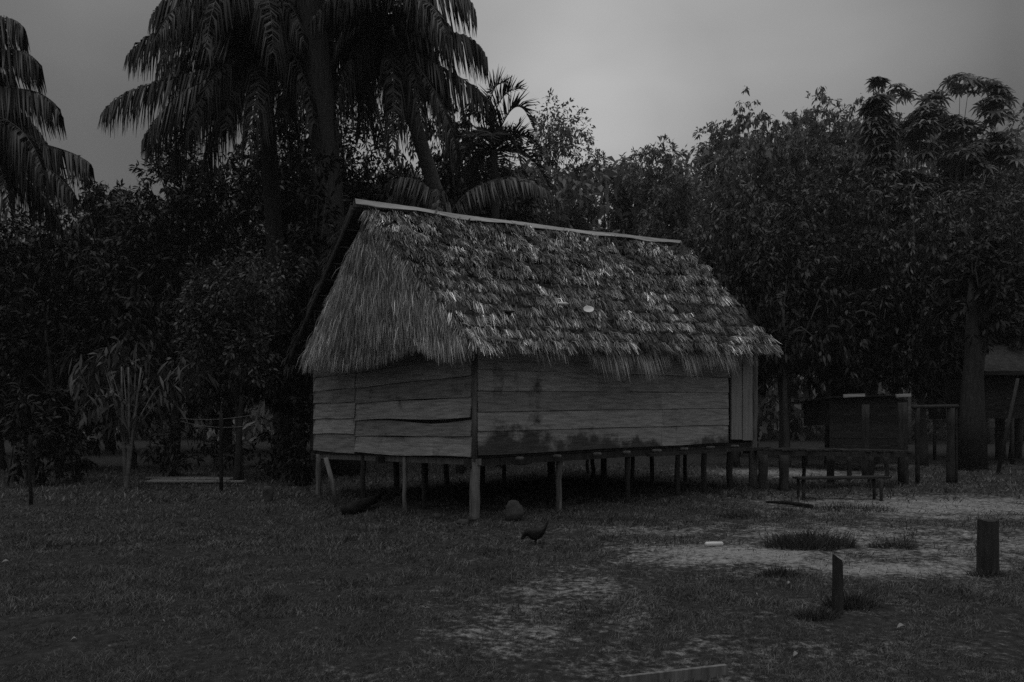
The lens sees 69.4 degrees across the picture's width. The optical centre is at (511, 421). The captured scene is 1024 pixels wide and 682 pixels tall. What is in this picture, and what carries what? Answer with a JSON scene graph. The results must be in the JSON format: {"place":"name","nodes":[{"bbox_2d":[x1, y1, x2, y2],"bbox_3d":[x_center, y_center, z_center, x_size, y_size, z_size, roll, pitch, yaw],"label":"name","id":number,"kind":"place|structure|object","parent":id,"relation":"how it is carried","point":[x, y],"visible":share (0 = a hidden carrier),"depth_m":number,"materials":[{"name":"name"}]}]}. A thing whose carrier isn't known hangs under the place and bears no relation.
{"place":"outdoors","nodes":[
{"label":"outdoors","id":0,"kind":"place"},
{"bbox_2d":[181,414,254,419],"bbox_3d":[-7.004,-0.118,17.600,1.763,0.129,0.011,0,0,0],"label":"wire","id":1,"kind":"object","parent":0,"point":[214,419],"visible":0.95,"depth_m":17.59,"materials":[{"name":"grey metal"}]},
{"bbox_2d":[181,421,254,427],"bbox_3d":[-7.004,0.054,17.600,1.764,0.160,0.011,0,0,0],"label":"wire","id":2,"kind":"object","parent":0,"point":[210,426],"visible":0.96,"depth_m":17.60,"materials":[{"name":"grey metal"}]},
{"bbox_2d":[0,428,1023,681],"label":"ground","id":3,"kind":"structure","parent":0,"point":[1002,642],"depth_m":7.27,"materials":[{"name":"soil"}]},
{"bbox_2d":[28,435,32,504],"bbox_3d":[-8.884,0.945,13.648,0.087,1.407,0.067,0,0,0],"label":"thin post","id":4,"kind":"object","parent":3,"relation":"on","point":[30,438],"visible":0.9,"depth_m":13.62,"materials":[{"name":"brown wood"}]},
{"bbox_2d":[0,380,84,486],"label":"shrub","id":5,"kind":"object","parent":3,"relation":"on","point":[46,433],"visible":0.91,"depth_m":16.93,"materials":[{"name":"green plant"}]},
{"bbox_2d":[0,263,92,469],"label":"understory tree","id":6,"kind":"object","parent":3,"relation":"on","point":[8,325],"visible":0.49,"depth_m":21.89,"materials":[{"name":"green plant"}]},
{"bbox_2d":[0,15,95,244],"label":"palm tree","id":7,"kind":"object","parent":3,"relation":"on","point":[29,155],"visible":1,"depth_m":18.77,"materials":[{"name":"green plant"}]},
{"bbox_2d":[0,205,111,455],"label":"jungle tree","id":8,"kind":"object","parent":3,"relation":"on","point":[43,281],"visible":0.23,"depth_m":28.81,"materials":[{"name":"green plant"}]},
{"bbox_2d":[0,269,134,470],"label":"understory tree","id":9,"kind":"object","parent":3,"relation":"on","point":[49,349],"visible":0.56,"depth_m":21.43,"materials":[{"name":"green plant"}]},
{"bbox_2d":[27,382,113,481],"bbox_3d":[-10.765,0.422,18.033,2.213,2.934,1.382,0,0,35],"label":"shrub","id":10,"kind":"object","parent":3,"relation":"on","point":[76,466],"visible":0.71,"depth_m":17.98,"materials":[{"name":"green plant"}]},
{"bbox_2d":[0,195,147,454],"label":"jungle tree","id":11,"kind":"object","parent":3,"relation":"on","point":[93,245],"visible":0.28,"depth_m":28.72,"materials":[{"name":"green plant"}]},
{"bbox_2d":[37,155,184,451],"bbox_3d":[-17.786,-5.053,33.137,5.366,13.089,6.073,0,0,0],"label":"jungle tree","id":12,"kind":"object","parent":3,"relation":"on","point":[91,199],"visible":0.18,"depth_m":32.36,"materials":[{"name":"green plant"}]},
{"bbox_2d":[54,239,209,469],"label":"understory tree","id":13,"kind":"object","parent":3,"relation":"on","point":[133,335],"visible":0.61,"depth_m":22.01,"materials":[{"name":"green plant"}]},
{"bbox_2d":[58,324,218,488],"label":"sapling","id":14,"kind":"object","parent":3,"relation":"on","point":[93,376],"visible":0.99,"depth_m":16.64,"materials":[{"name":"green plant"}]},
{"bbox_2d":[90,129,243,452],"bbox_3d":[-13.949,-5.630,30.890,6.705,14.301,5.409,0,0,0],"label":"jungle tree","id":15,"kind":"object","parent":3,"relation":"on","point":[141,254],"visible":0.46,"depth_m":29.91,"materials":[{"name":"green plant"}]},
{"bbox_2d":[137,416,204,478],"bbox_3d":[-9.058,0.851,19.380,1.646,2.058,1.985,0,0,0],"label":"shrub","id":16,"kind":"object","parent":3,"relation":"on","point":[171,456],"visible":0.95,"depth_m":19.35,"materials":[{"name":"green plant"}]},
{"bbox_2d":[150,478,231,479],"bbox_3d":[-7.917,1.418,18.261,2.013,0.054,0.180,0,0,5],"label":"board","id":17,"kind":"object","parent":3,"relation":"on","point":[195,479],"visible":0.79,"depth_m":18.21,"materials":[{"name":"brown wood"}]},
{"bbox_2d":[146,480,244,481],"bbox_3d":[-7.622,1.425,17.768,2.381,0.035,0.180,0,0,2],"label":"board","id":18,"kind":"object","parent":3,"relation":"on","point":[193,480],"visible":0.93,"depth_m":17.79,"materials":[{"name":"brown wood"}]},
{"bbox_2d":[146,477,245,478],"bbox_3d":[-8.061,1.419,18.826,2.680,0.056,0.180,0,0,10],"label":"board","id":19,"kind":"object","parent":3,"relation":"on","point":[187,477],"visible":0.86,"depth_m":18.78,"materials":[{"name":"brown wood"}]},
{"bbox_2d":[128,140,272,452],"bbox_3d":[-12.438,-5.602,31.974,6.908,14.243,6.561,0,0,0],"label":"jungle tree","id":20,"kind":"object","parent":3,"relation":"on","point":[194,409],"visible":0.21,"depth_m":30.78,"materials":[{"name":"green plant"}]},
{"bbox_2d":[219,413,222,492],"bbox_3d":[-6.292,0.728,15.992,0.088,1.834,0.085,0,0,-33],"label":"thin post","id":21,"kind":"object","parent":3,"relation":"on","point":[221,452],"visible":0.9,"depth_m":15.96,"materials":[{"name":"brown wood"}]},
{"bbox_2d":[97,0,348,467],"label":"palm tree","id":22,"kind":"object","parent":3,"relation":"on","point":[254,63],"visible":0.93,"depth_m":20.89,"materials":[{"name":"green plant"}]},
{"bbox_2d":[191,435,266,471],"bbox_3d":[-8.453,1.128,22.272,2.120,1.472,2.750,0,0,-42],"label":"shrub","id":23,"kind":"object","parent":3,"relation":"on","point":[212,449],"visible":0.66,"depth_m":21.98,"materials":[{"name":"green plant"}]},
{"bbox_2d":[166,220,314,479],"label":"round tree","id":24,"kind":"object","parent":3,"relation":"on","point":[237,345],"visible":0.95,"depth_m":18.01,"materials":[{"name":"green plant"}]},
{"bbox_2d":[222,277,307,468],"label":"understory tree","id":25,"kind":"object","parent":3,"relation":"on","point":[282,348],"visible":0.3,"depth_m":19.87,"materials":[{"name":"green plant"}]},
{"bbox_2d":[262,486,273,501],"bbox_3d":[-4.673,1.432,14.149,0.217,0.422,0.192,0,0,0],"label":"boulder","id":26,"kind":"object","parent":3,"relation":"on","point":[268,493],"visible":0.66,"depth_m":14.09,"materials":[{"name":"stone"}]},
{"bbox_2d":[249,411,308,481],"bbox_3d":[-5.891,0.793,18.989,1.250,2.156,1.777,0,0,0],"label":"shrub","id":27,"kind":"object","parent":3,"relation":"on","point":[276,460],"visible":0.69,"depth_m":18.59,"materials":[{"name":"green plant"}]},
{"bbox_2d":[201,107,383,452],"bbox_3d":[-8.774,-6.045,31.310,7.402,15.140,6.813,0,0,34],"label":"jungle tree","id":28,"kind":"object","parent":3,"relation":"on","point":[289,202],"visible":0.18,"depth_m":29.80,"materials":[{"name":"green plant"}]},
{"bbox_2d":[281,439,320,485],"bbox_3d":[-4.907,1.142,17.276,0.882,1.523,1.126,0,0,-29],"label":"shrub","id":29,"kind":"object","parent":3,"relation":"on","point":[305,471],"visible":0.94,"depth_m":17.19,"materials":[{"name":"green plant"}]},
{"bbox_2d":[277,146,349,479],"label":"understory tree","id":30,"kind":"object","parent":3,"relation":"on","point":[308,240],"visible":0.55,"depth_m":18.76,"materials":[{"name":"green plant"}]},
{"bbox_2d":[209,0,434,156],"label":"palm tree","id":31,"kind":"object","parent":3,"relation":"on","point":[294,4],"visible":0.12,"depth_m":24.11,"materials":[{"name":"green plant"}]},
{"bbox_2d":[299,0,360,475],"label":"palm tree","id":32,"kind":"object","parent":3,"relation":"on","point":[318,74],"visible":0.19,"depth_m":20.39,"materials":[{"name":"plant"}]},
{"bbox_2d":[324,457,338,506],"bbox_3d":[-3.228,1.135,13.255,0.296,1.015,0.085,0,0,-28],"label":"pole","id":33,"kind":"object","parent":3,"relation":"on","point":[331,480],"visible":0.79,"depth_m":13.23,"materials":[{"name":"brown wood"}]},
{"bbox_2d":[287,97,425,269],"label":"jungle tree","id":34,"kind":"object","parent":3,"relation":"on","point":[347,198],"visible":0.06,"depth_m":30.11,"materials":[{"name":"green plant"}]},
{"bbox_2d":[341,494,380,514],"bbox_3d":[-2.578,1.446,12.881,0.265,0.249,1.321,0,0,16],"label":"charred log","id":35,"kind":"object","parent":3,"relation":"on","point":[354,507],"visible":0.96,"depth_m":12.55,"materials":[{"name":"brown wood"}]},
{"bbox_2d":[298,0,530,464],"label":"palm tree","id":36,"kind":"object","parent":3,"relation":"on","point":[402,40],"visible":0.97,"depth_m":21.66,"materials":[{"name":"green plant"}]},
{"bbox_2d":[348,113,490,208],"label":"jungle tree","id":37,"kind":"object","parent":3,"relation":"on","point":[438,162],"visible":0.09,"depth_m":29.84,"materials":[{"name":"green plant"}]},
{"bbox_2d":[455,519,468,524],"bbox_3d":[-0.763,1.532,11.309,0.220,0.100,0.154,0,0,0],"label":"stone","id":38,"kind":"object","parent":3,"relation":"on","point":[463,521],"visible":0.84,"depth_m":11.25,"materials":[{"name":"grey stone"}]},
{"bbox_2d":[421,103,511,217],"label":"jungle tree","id":39,"kind":"object","parent":3,"relation":"on","point":[451,190],"visible":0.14,"depth_m":28.57,"materials":[{"name":"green plant"}]},
{"bbox_2d":[466,516,479,520],"bbox_3d":[-0.613,1.521,11.629,0.205,0.118,0.151,0,0,20],"label":"stone","id":40,"kind":"object","parent":3,"relation":"on","point":[470,518],"visible":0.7,"depth_m":11.57,"materials":[{"name":"grey stone"}]},
{"bbox_2d":[384,177,563,473],"bbox_3d":[-1.174,-2.662,20.959,4.718,8.612,3.458,0,0,-38],"label":"young palm","id":41,"kind":"object","parent":3,"relation":"on","point":[432,199],"visible":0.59,"depth_m":20.47,"materials":[{"name":"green plant"}]},
{"bbox_2d":[454,117,545,224],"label":"jungle tree","id":42,"kind":"object","parent":3,"relation":"on","point":[514,214],"visible":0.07,"depth_m":32.75,"materials":[{"name":"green plant"}]},
{"bbox_2d":[451,65,552,467],"bbox_3d":[-0.331,-4.538,22.422,3.134,12.330,4.422,0,0,0],"label":"young palm","id":43,"kind":"object","parent":3,"relation":"on","point":[496,136],"visible":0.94,"depth_m":22.39,"materials":[{"name":"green plant"}]},
{"bbox_2d":[0,122,1023,440],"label":"wood","id":44,"kind":"object","parent":3,"relation":"on","point":[262,408],"visible":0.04,"depth_m":47.30,"materials":[{"name":"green plant"}]},
{"bbox_2d":[504,500,523,520],"bbox_3d":[0.034,1.387,11.466,0.306,0.355,0.279,0,0,0],"label":"boulder","id":45,"kind":"object","parent":3,"relation":"on","point":[514,510],"visible":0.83,"depth_m":11.37,"materials":[{"name":"stone"}]},
{"bbox_2d":[280,199,781,519],"bbox_3d":[0.696,-1.482,15.862,9.829,6.376,6.689,0,0,-43],"label":"stilt hut","id":46,"kind":"object","parent":3,"relation":"on","point":[412,341],"visible":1,"depth_m":13.40,"materials":[{"name":"grey wood"}]},
{"bbox_2d":[503,310,514,313],"bbox_3d":[-0.062,-1.786,12.019,0.243,0.067,0.063,0,0,-41],"label":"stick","id":47,"kind":"object","parent":46,"relation":"on","point":[507,311],"visible":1,"depth_m":11.99,"materials":[{"name":"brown wood"}]},
{"bbox_2d":[557,302,568,304],"bbox_3d":[0.913,-2.084,13.031,0.283,0.066,0.064,0,0,-40],"label":"palm spathe","id":48,"kind":"object","parent":46,"relation":"on","point":[562,303],"visible":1,"depth_m":12.98,"materials":[{"name":"white plant"}]},
{"bbox_2d":[583,306,593,311],"bbox_3d":[1.375,-2.031,13.287,0.212,0.130,0.095,0,0,-24],"label":"plate","id":49,"kind":"object","parent":46,"relation":"on","point":[588,308],"visible":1,"depth_m":13.30,"materials":[{"name":"white ceramic"}]},
{"bbox_2d":[521,520,548,544],"bbox_3d":[0.293,1.428,9.537,0.360,0.337,0.138,0,0,0],"label":"hen","id":50,"kind":"object","parent":3,"relation":"on","point":[535,533],"visible":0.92,"depth_m":9.49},
{"bbox_2d":[506,147,572,225],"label":"tree","id":51,"kind":"object","parent":3,"relation":"on","point":[543,184],"visible":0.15,"depth_m":45.10,"materials":[{"name":"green plant"}]},
{"bbox_2d":[526,87,597,226],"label":"airy tree","id":52,"kind":"object","parent":3,"relation":"on","point":[560,134],"visible":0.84,"depth_m":47.66,"materials":[{"name":"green plant"}]},
{"bbox_2d":[548,134,608,231],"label":"tree","id":53,"kind":"object","parent":3,"relation":"on","point":[576,169],"visible":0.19,"depth_m":49.29,"materials":[{"name":"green plant"}]},
{"bbox_2d":[589,149,635,232],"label":"tree","id":54,"kind":"object","parent":3,"relation":"on","point":[606,167],"visible":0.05,"depth_m":50.93,"materials":[{"name":"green plant"}]},
{"bbox_2d":[575,514,669,525],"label":"grass tuft","id":55,"kind":"object","parent":3,"relation":"on","point":[621,518],"visible":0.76,"depth_m":11.54,"materials":[{"name":"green plant"}]},
{"bbox_2d":[598,147,650,359],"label":"tree","id":56,"kind":"object","parent":3,"relation":"on","point":[623,197],"visible":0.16,"depth_m":49.44,"materials":[{"name":"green plant"}]},
{"bbox_2d":[622,135,690,238],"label":"tree","id":57,"kind":"object","parent":3,"relation":"on","point":[645,186],"visible":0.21,"depth_m":45.56,"materials":[{"name":"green plant"}]},
{"bbox_2d":[633,134,712,361],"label":"tree","id":58,"kind":"object","parent":3,"relation":"on","point":[681,186],"visible":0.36,"depth_m":43.69,"materials":[{"name":"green plant"}]},
{"bbox_2d":[619,664,727,681],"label":"plank","id":59,"kind":"object","parent":3,"relation":"on","point":[701,672],"visible":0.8,"depth_m":4.57,"materials":[{"name":"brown wood"}]},
{"bbox_2d":[705,541,723,545],"bbox_3d":[2.579,1.556,9.438,0.264,0.068,0.062,0,0,-20],"label":"short log","id":60,"kind":"object","parent":3,"relation":"on","point":[717,543],"visible":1,"depth_m":9.41,"materials":[{"name":"white wood"}]},
{"bbox_2d":[666,121,767,278],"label":"jungle tree","id":61,"kind":"object","parent":3,"relation":"on","point":[715,188],"visible":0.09,"depth_m":47.71,"materials":[{"name":"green plant"}]},
{"bbox_2d":[715,507,766,519],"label":"grass tuft","id":62,"kind":"object","parent":3,"relation":"on","point":[732,514],"visible":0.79,"depth_m":12.17,"materials":[{"name":"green plant"}]},
{"bbox_2d":[691,176,800,456],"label":"tree","id":63,"kind":"object","parent":3,"relation":"on","point":[725,228],"visible":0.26,"depth_m":28.48,"materials":[{"name":"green plant"}]},
{"bbox_2d":[704,250,787,467],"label":"understory tree","id":64,"kind":"object","parent":3,"relation":"on","point":[727,281],"visible":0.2,"depth_m":22.89,"materials":[{"name":"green plant"}]},
{"bbox_2d":[700,86,815,440],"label":"jungle tree","id":65,"kind":"object","parent":3,"relation":"on","point":[760,160],"visible":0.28,"depth_m":44.84,"materials":[{"name":"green plant"}]},
{"bbox_2d":[756,562,801,577],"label":"grass tuft","id":66,"kind":"object","parent":3,"relation":"on","point":[776,572],"visible":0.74,"depth_m":7.63,"materials":[{"name":"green plant"}]},
{"bbox_2d":[715,171,849,457],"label":"tree","id":67,"kind":"object","parent":3,"relation":"on","point":[802,244],"visible":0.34,"depth_m":27.15,"materials":[{"name":"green plant"}]},
{"bbox_2d":[766,500,813,507],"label":"fallen branch","id":68,"kind":"object","parent":3,"relation":"on","point":[786,502],"visible":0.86,"depth_m":13.39,"materials":[{"name":"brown wood"}]},
{"bbox_2d":[731,248,854,467],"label":"understory tree","id":69,"kind":"object","parent":3,"relation":"on","point":[784,336],"visible":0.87,"depth_m":22.68,"materials":[{"name":"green plant"}]},
{"bbox_2d":[734,86,861,439],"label":"jungle tree","id":70,"kind":"object","parent":3,"relation":"on","point":[814,124],"visible":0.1,"depth_m":46.01,"materials":[{"name":"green plant"}]},
{"bbox_2d":[759,523,860,550],"bbox_3d":[3.814,1.434,9.461,1.349,0.376,0.880,0,0,0],"label":"grass tuft","id":71,"kind":"object","parent":3,"relation":"on","point":[810,541],"visible":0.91,"depth_m":9.36,"materials":[{"name":"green plant"}]},
{"bbox_2d":[792,603,843,621],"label":"grass tuft","id":72,"kind":"object","parent":3,"relation":"on","point":[821,614],"visible":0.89,"depth_m":6.01,"materials":[{"name":"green plant"}]},
{"bbox_2d":[743,447,912,490],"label":"walkway","id":73,"kind":"structure","parent":3,"relation":"on","point":[783,454],"depth_m":16.61,"materials":[{"name":"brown wood"}]},
{"bbox_2d":[763,156,899,456],"bbox_3d":[12.824,-4.266,28.859,5.356,11.646,5.498,0,0,0],"label":"tree","id":74,"kind":"object","parent":3,"relation":"on","point":[840,270],"visible":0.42,"depth_m":27.99,"materials":[{"name":"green plant"}]},
{"bbox_2d":[787,277,877,464],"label":"understory tree","id":75,"kind":"object","parent":3,"relation":"on","point":[832,386],"visible":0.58,"depth_m":23.59,"materials":[{"name":"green plant"}]},
{"bbox_2d":[832,554,843,614],"bbox_3d":[2.699,1.396,6.137,0.092,0.603,0.095,0,0,0],"label":"stump post","id":76,"kind":"object","parent":3,"relation":"on","point":[837,583],"visible":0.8,"depth_m":6.10,"materials":[{"name":"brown wood"}]},
{"bbox_2d":[792,475,889,500],"bbox_3d":[6.519,1.357,14.585,1.873,0.568,0.523,0,0,-6],"label":"bench","id":77,"kind":"object","parent":3,"relation":"on","point":[873,477],"visible":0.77,"depth_m":14.49,"materials":[{"name":"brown wood"}]},
{"bbox_2d":[792,87,901,377],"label":"jungle tree","id":78,"kind":"object","parent":3,"relation":"on","point":[848,162],"visible":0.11,"depth_m":44.89,"materials":[{"name":"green plant"}]},
{"bbox_2d":[798,498,898,512],"bbox_3d":[5.936,1.445,13.016,1.779,0.246,1.074,0,0,0],"label":"grass tuft","id":79,"kind":"object","parent":3,"relation":"on","point":[842,505],"visible":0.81,"depth_m":12.97,"materials":[{"name":"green plant"}]},
{"bbox_2d":[819,583,884,610],"bbox_3d":[2.922,1.501,6.371,0.600,0.235,0.435,0,0,0],"label":"grass tuft","id":80,"kind":"object","parent":3,"relation":"on","point":[857,602],"visible":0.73,"depth_m":6.34,"materials":[{"name":"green plant"}]},
{"bbox_2d":[795,393,912,466],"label":"shed","id":81,"kind":"structure","parent":3,"relation":"on","point":[829,409],"depth_m":21.67,"materials":[{"name":"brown wood"}]},
{"bbox_2d":[861,404,869,475],"bbox_3d":[9.386,0.568,19.641,0.192,2.065,0.189,0,0,16],"label":"standing post","id":82,"kind":"object","parent":3,"relation":"on","point":[865,424],"visible":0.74,"depth_m":19.56,"materials":[{"name":"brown wood"}]},
{"bbox_2d":[823,87,914,392],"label":"jungle tree","id":83,"kind":"object","parent":3,"relation":"on","point":[858,161],"visible":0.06,"depth_m":44.14,"materials":[{"name":"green plant"}]},
{"bbox_2d":[817,276,933,463],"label":"understory tree","id":84,"kind":"object","parent":3,"relation":"on","point":[882,347],"visible":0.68,"depth_m":24.19,"materials":[{"name":"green plant"}]},
{"bbox_2d":[853,76,909,430],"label":"cecropia tree","id":85,"kind":"object","parent":3,"relation":"on","point":[881,128],"visible":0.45,"depth_m":39.59,"materials":[{"name":"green plant"}]},
{"bbox_2d":[864,538,920,549],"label":"grass tuft","id":86,"kind":"object","parent":3,"relation":"on","point":[888,545],"visible":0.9,"depth_m":9.25,"materials":[{"name":"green plant"}]},
{"bbox_2d":[897,402,907,483],"bbox_3d":[9.302,0.561,17.617,0.240,2.065,0.214,0,0,-28],"label":"standing post","id":87,"kind":"object","parent":3,"relation":"on","point":[902,431],"visible":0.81,"depth_m":17.53,"materials":[{"name":"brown wood"}]},
{"bbox_2d":[827,170,984,430],"bbox_3d":[14.691,-4.046,28.198,6.008,11.156,4.987,0,0,44],"label":"tree","id":88,"kind":"object","parent":3,"relation":"on","point":[889,262],"visible":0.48,"depth_m":27.47,"materials":[{"name":"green plant"}]},
{"bbox_2d":[883,83,951,443],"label":"cecropia tree","id":89,"kind":"object","parent":3,"relation":"on","point":[916,123],"visible":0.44,"depth_m":39.45,"materials":[{"name":"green plant"}]},
{"bbox_2d":[879,261,982,465],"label":"understory tree","id":90,"kind":"object","parent":3,"relation":"on","point":[920,367],"visible":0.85,"depth_m":23.85,"materials":[{"name":"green plant"}]},
{"bbox_2d":[911,404,958,483],"bbox_3d":[10.141,0.593,17.714,1.265,2.038,0.193,0,0,-16],"label":"gate frame","id":91,"kind":"object","parent":3,"relation":"on","point":[952,445],"visible":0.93,"depth_m":17.76,"materials":[{"name":"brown wood"}]},
{"bbox_2d":[912,72,1003,281],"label":"cecropia tree","id":92,"kind":"object","parent":3,"relation":"on","point":[956,163],"visible":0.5,"depth_m":39.53,"materials":[{"name":"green plant"}]},
{"bbox_2d":[902,172,1023,424],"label":"tree","id":93,"kind":"object","parent":3,"relation":"on","point":[979,198],"visible":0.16,"depth_m":28.24,"materials":[{"name":"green plant"}]},
{"bbox_2d":[906,340,1023,464],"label":"stilt hut","id":94,"kind":"object","parent":3,"relation":"on","point":[1003,359],"visible":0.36,"depth_m":24.28,"materials":[{"name":"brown wood"}]},
{"bbox_2d":[929,229,1023,470],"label":"tall tree","id":95,"kind":"object","parent":3,"relation":"on","point":[972,446],"visible":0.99,"depth_m":21.86,"materials":[{"name":"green plant"}]},
{"bbox_2d":[944,185,1023,457],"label":"tree","id":96,"kind":"object","parent":3,"relation":"on","point":[1018,426],"visible":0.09,"depth_m":27.86,"materials":[{"name":"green plant"}]},
{"bbox_2d":[949,279,1023,459],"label":"understory tree","id":97,"kind":"object","parent":3,"relation":"on","point":[1000,427],"visible":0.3,"depth_m":26.16,"materials":[{"name":"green plant"}]},
{"bbox_2d":[965,567,1009,577],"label":"grass tuft","id":98,"kind":"object","parent":3,"relation":"on","point":[980,572],"visible":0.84,"depth_m":7.69,"materials":[{"name":"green plant"}]},
{"bbox_2d":[976,518,999,574],"bbox_3d":[5.042,1.362,7.825,0.201,0.667,0.204,0,0,0],"label":"stump post","id":99,"kind":"object","parent":3,"relation":"on","point":[987,548],"visible":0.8,"depth_m":7.77,"materials":[{"name":"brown wood"}]},
{"bbox_2d":[957,102,1023,440],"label":"jungle tree","id":100,"kind":"object","parent":3,"relation":"on","point":[1017,178],"visible":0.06,"depth_m":44.66,"materials":[{"name":"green plant"}]},
{"bbox_2d":[960,78,1023,443],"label":"cecropia tree","id":101,"kind":"object","parent":3,"relation":"on","point":[1004,153],"visible":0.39,"depth_m":40.08,"materials":[{"name":"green plant"}]},
{"bbox_2d":[996,378,1018,473],"bbox_3d":[13.531,0.170,20.204,0.657,2.735,0.096,0,0,0],"label":"pole","id":102,"kind":"object","parent":3,"relation":"on","point":[1000,460],"visible":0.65,"depth_m":20.17,"materials":[{"name":"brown wood"}]},
{"bbox_2d":[0,462,1023,681],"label":"grass","id":103,"kind":"structure","parent":0,"point":[351,537],"depth_m":8.08,"materials":[{"name":"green plant"}]},
{"bbox_2d":[0,0,1023,427],"label":"sky","id":104,"kind":"structure","parent":0,"point":[643,71],"materials":[{"name":"grey"}]}
]}

